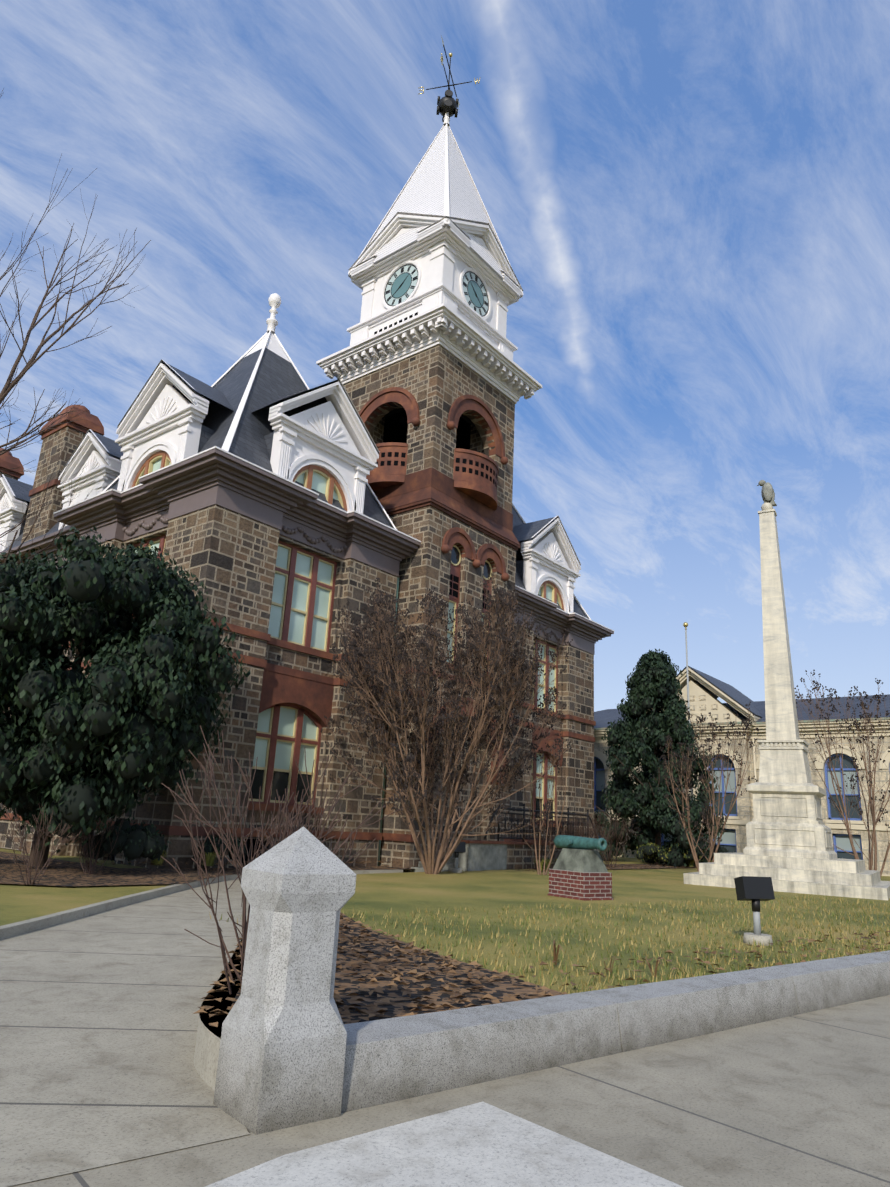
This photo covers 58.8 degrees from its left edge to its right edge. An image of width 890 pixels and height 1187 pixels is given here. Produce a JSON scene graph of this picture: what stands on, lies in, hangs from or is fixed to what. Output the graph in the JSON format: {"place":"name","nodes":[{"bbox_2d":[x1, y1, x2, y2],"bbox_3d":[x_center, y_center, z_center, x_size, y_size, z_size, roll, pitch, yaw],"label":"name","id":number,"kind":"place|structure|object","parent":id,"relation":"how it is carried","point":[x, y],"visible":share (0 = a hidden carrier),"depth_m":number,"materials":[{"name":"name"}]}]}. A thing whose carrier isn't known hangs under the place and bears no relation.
{"place":"outdoors","nodes":[
{"label":"outdoors","id":0,"kind":"place"},
{"bbox_2d":[0,848,403,872],"bbox_3d":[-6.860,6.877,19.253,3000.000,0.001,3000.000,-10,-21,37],"label":"ground","id":1,"kind":"structure","parent":0,"point":[9,850],"depth_m":25.74,"materials":[{"name":"green plant"}]},
{"bbox_2d":[0,290,91,563],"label":"street tree","id":2,"kind":"object","parent":1,"relation":"on","point":[3,451],"visible":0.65,"depth_m":26.27,"materials":[{"name":"brown plant"}]},
{"bbox_2d":[0,88,150,447],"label":"street tree","id":3,"kind":"object","parent":1,"relation":"on","point":[9,385],"visible":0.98,"depth_m":25.23,"materials":[{"name":"brown plant"}]},
{"bbox_2d":[0,36,613,871],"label":"courthouse","id":4,"kind":"structure","parent":1,"relation":"on","point":[270,500],"depth_m":27.39,"materials":[{"name":"stone"}]},
{"bbox_2d":[0,869,889,1112],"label":"kerbs","id":5,"kind":"structure","parent":1,"relation":"on","point":[388,1060],"depth_m":5.62,"materials":[{"name":"concrete"}]},
{"bbox_2d":[594,666,889,875],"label":"annex building","id":6,"kind":"structure","parent":1,"relation":"on","point":[706,691],"depth_m":39.74,"materials":[{"name":"stone"}]},
{"bbox_2d":[0,879,682,1186],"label":"walkway path","id":7,"kind":"structure","parent":0,"point":[99,1019],"depth_m":4.43,"materials":[{"name":"concrete"}]},
{"bbox_2d":[0,851,889,1038],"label":"mulch beds","id":8,"kind":"object","parent":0,"point":[65,873],"depth_m":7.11,"materials":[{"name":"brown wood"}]},
{"bbox_2d":[1,805,80,884],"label":"bare shrub","id":9,"kind":"object","parent":8,"relation":"on","point":[29,863],"visible":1,"depth_m":14.12,"materials":[{"name":"brown plant"}]},
{"bbox_2d":[72,813,123,874],"bbox_3d":[-7.546,5.168,16.624,1.162,1.434,1.409,-10,-21,37],"label":"bare shrub","id":10,"kind":"object","parent":8,"relation":"on","point":[90,871],"visible":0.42,"depth_m":16.72,"materials":[{"name":"brown plant"}]},
{"bbox_2d":[0,525,250,865],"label":"evergreen tree","id":11,"kind":"object","parent":8,"relation":"on","point":[79,751],"visible":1,"depth_m":16.31,"materials":[{"name":"green plant"}]},
{"bbox_2d":[81,815,171,864],"bbox_3d":[-7.054,5.512,17.747,1.781,1.024,1.806,-10,-21,37],"label":"green shrub","id":12,"kind":"object","parent":8,"relation":"on","point":[134,841],"visible":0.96,"depth_m":17.29,"materials":[{"name":"green plant"}]},
{"bbox_2d":[193,832,246,864],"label":"green shrub","id":13,"kind":"object","parent":8,"relation":"on","point":[208,847],"visible":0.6,"depth_m":19.51,"materials":[{"name":"green plant"}]},
{"bbox_2d":[161,725,404,993],"bbox_3d":[-1.280,2.056,6.183,2.159,1.950,2.005,-10,-21,37],"label":"bare shrub","id":14,"kind":"object","parent":8,"relation":"on","point":[244,925],"visible":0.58,"depth_m":6.11,"materials":[{"name":"brown plant"}]},
{"bbox_2d":[561,809,612,850],"bbox_3d":[5.032,8.700,28.195,2.017,2.080,2.344,-10,-21,37],"label":"bare shrub","id":15,"kind":"object","parent":8,"relation":"on","point":[582,828],"visible":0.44,"depth_m":27.90,"materials":[{"name":"brown plant"}]},
{"bbox_2d":[589,811,642,867],"bbox_3d":[6.114,9.117,29.426,2.123,2.076,2.017,-5,-18,25],"label":"bare shrub","id":16,"kind":"object","parent":8,"relation":"on","point":[610,851],"visible":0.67,"depth_m":29.42,"materials":[{"name":"brown plant"}]},
{"bbox_2d":[635,842,667,862],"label":"green shrub","id":17,"kind":"object","parent":8,"relation":"on","point":[649,850],"visible":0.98,"depth_m":33.59,"materials":[{"name":"green plant"}]},
{"bbox_2d":[668,843,705,861],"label":"green shrub","id":18,"kind":"object","parent":8,"relation":"on","point":[688,855],"visible":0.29,"depth_m":33.39,"materials":[{"name":"green plant"}]},
{"bbox_2d":[0,854,889,993],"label":"lawn","id":19,"kind":"structure","parent":0,"point":[489,891],"depth_m":12.32,"materials":[{"name":"green plant"}]},
{"bbox_2d":[150,850,711,976],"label":"grass tufts","id":20,"kind":"object","parent":19,"relation":"on","point":[208,859],"depth_m":18.53,"materials":[{"name":"green plant"}]},
{"bbox_2d":[320,573,572,873],"bbox_3d":[-0.117,3.617,22.512,7.333,8.290,8.440,1,-16,6],"label":"crepe myrtle tree","id":21,"kind":"object","parent":19,"relation":"on","point":[433,860],"visible":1,"depth_m":20.96,"materials":[{"name":"brown plant"}]},
{"bbox_2d":[448,841,465,872],"bbox_3d":[0.320,7.337,21.984,0.480,0.830,0.374,12,-19,-29],"label":"floodlight","id":22,"kind":"object","parent":19,"relation":"on","point":[461,847],"visible":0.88,"depth_m":21.95,"materials":[{"name":"metal"}]},
{"bbox_2d":[411,840,597,871],"bbox_3d":[2.306,9.014,26.926,2.350,1.130,8.150,-10,-21,37],"label":"entrance stair","id":23,"kind":"object","parent":19,"relation":"on","point":[481,855],"visible":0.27,"depth_m":24.48,"materials":[{"name":"stone"}]},
{"bbox_2d":[484,801,596,841],"bbox_3d":[3.507,7.931,27.194,0.078,1.215,7.357,-10,-21,37],"label":"iron railing","id":24,"kind":"object","parent":23,"relation":"on","point":[524,821],"visible":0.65,"depth_m":26.25,"materials":[{"name":"black metal"}]},
{"bbox_2d":[509,813,553,868],"bbox_3d":[2.844,7.925,25.451,1.748,1.822,1.546,-10,-21,37],"label":"bare shrub","id":25,"kind":"object","parent":19,"relation":"on","point":[542,849],"visible":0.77,"depth_m":25.37,"materials":[{"name":"brown plant"}]},
{"bbox_2d":[516,743,567,874],"bbox_3d":[2.832,6.338,23.513,1.577,3.895,2.037,2,-16,2],"label":"bare shrub","id":26,"kind":"object","parent":19,"relation":"on","point":[540,837],"visible":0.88,"depth_m":23.27,"materials":[{"name":"brown plant"}]},
{"bbox_2d":[209,895,889,993],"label":"grass blades","id":27,"kind":"object","parent":19,"relation":"on","point":[678,974],"depth_m":10.06,"materials":[{"name":"green plant"}]},
{"bbox_2d":[530,814,598,861],"bbox_3d":[3.953,8.256,26.623,2.528,1.950,1.928,-2,-17,16],"label":"bare shrub","id":28,"kind":"object","parent":19,"relation":"on","point":[568,831],"visible":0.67,"depth_m":26.68,"materials":[{"name":"brown plant"}]},
{"bbox_2d":[547,835,613,900],"bbox_3d":[2.691,5.547,15.989,0.840,1.230,1.367,15,-20,-35],"label":"cannon","id":29,"kind":"object","parent":19,"relation":"on","point":[578,871],"visible":0.98,"depth_m":15.67,"materials":[{"name":"brick"}]},
{"bbox_2d":[594,648,730,866],"bbox_3d":[9.787,7.749,37.187,6.275,10.210,6.042,-10,-21,37],"label":"holly tree","id":30,"kind":"object","parent":19,"relation":"on","point":[653,684],"visible":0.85,"depth_m":35.90,"materials":[{"name":"green plant"}]},
{"bbox_2d":[683,622,692,802],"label":"flagpole","id":31,"kind":"object","parent":19,"relation":"on","point":[685,624],"visible":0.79,"depth_m":42.33,"materials":[{"name":"grey metal"}]},
{"bbox_2d":[660,701,760,871],"bbox_3d":[9.226,6.548,26.636,3.029,5.872,3.574,10,-18,-24],"label":"bare tree","id":32,"kind":"object","parent":19,"relation":"on","point":[717,823],"visible":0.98,"depth_m":26.59,"materials":[{"name":"brown plant"}]},
{"bbox_2d":[706,842,729,860],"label":"green shrub","id":33,"kind":"object","parent":19,"relation":"on","point":[722,850],"visible":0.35,"depth_m":37.27,"materials":[{"name":"green plant"}]},
{"bbox_2d":[734,876,774,945],"bbox_3d":[4.065,4.134,10.320,0.480,0.830,0.380,9,-17,-20],"label":"floodlight","id":34,"kind":"object","parent":19,"relation":"on","point":[755,891],"visible":0.92,"depth_m":10.29,"materials":[{"name":"metal"}]},
{"bbox_2d":[683,480,889,899],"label":"obelisk monument","id":35,"kind":"object","parent":19,"relation":"on","point":[788,847],"visible":1,"depth_m":22.82,"materials":[{"name":"stone"}]},
{"bbox_2d":[794,670,889,878],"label":"bare tree","id":36,"kind":"object","parent":19,"relation":"on","point":[872,798],"visible":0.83,"depth_m":25.49,"materials":[{"name":"brown plant"}]},
{"bbox_2d":[0,0,889,711],"label":"sky","id":37,"kind":"structure","parent":0,"point":[687,202],"materials":[{"name":"blue"}]},
{"bbox_2d":[8,995,889,1186],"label":"sidewalk","id":38,"kind":"structure","parent":0,"point":[801,1100],"depth_m":4.52,"materials":[{"name":"concrete"},{"name":"stone"}]},
{"bbox_2d":[213,826,355,1134],"bbox_3d":[-0.874,2.104,4.454,0.500,1.520,0.500,16,-21,-37],"label":"granite post","id":39,"kind":"object","parent":38,"relation":"on","point":[281,1058],"visible":0.85,"depth_m":4.26,"materials":[{"name":"grey stone"}]}
]}

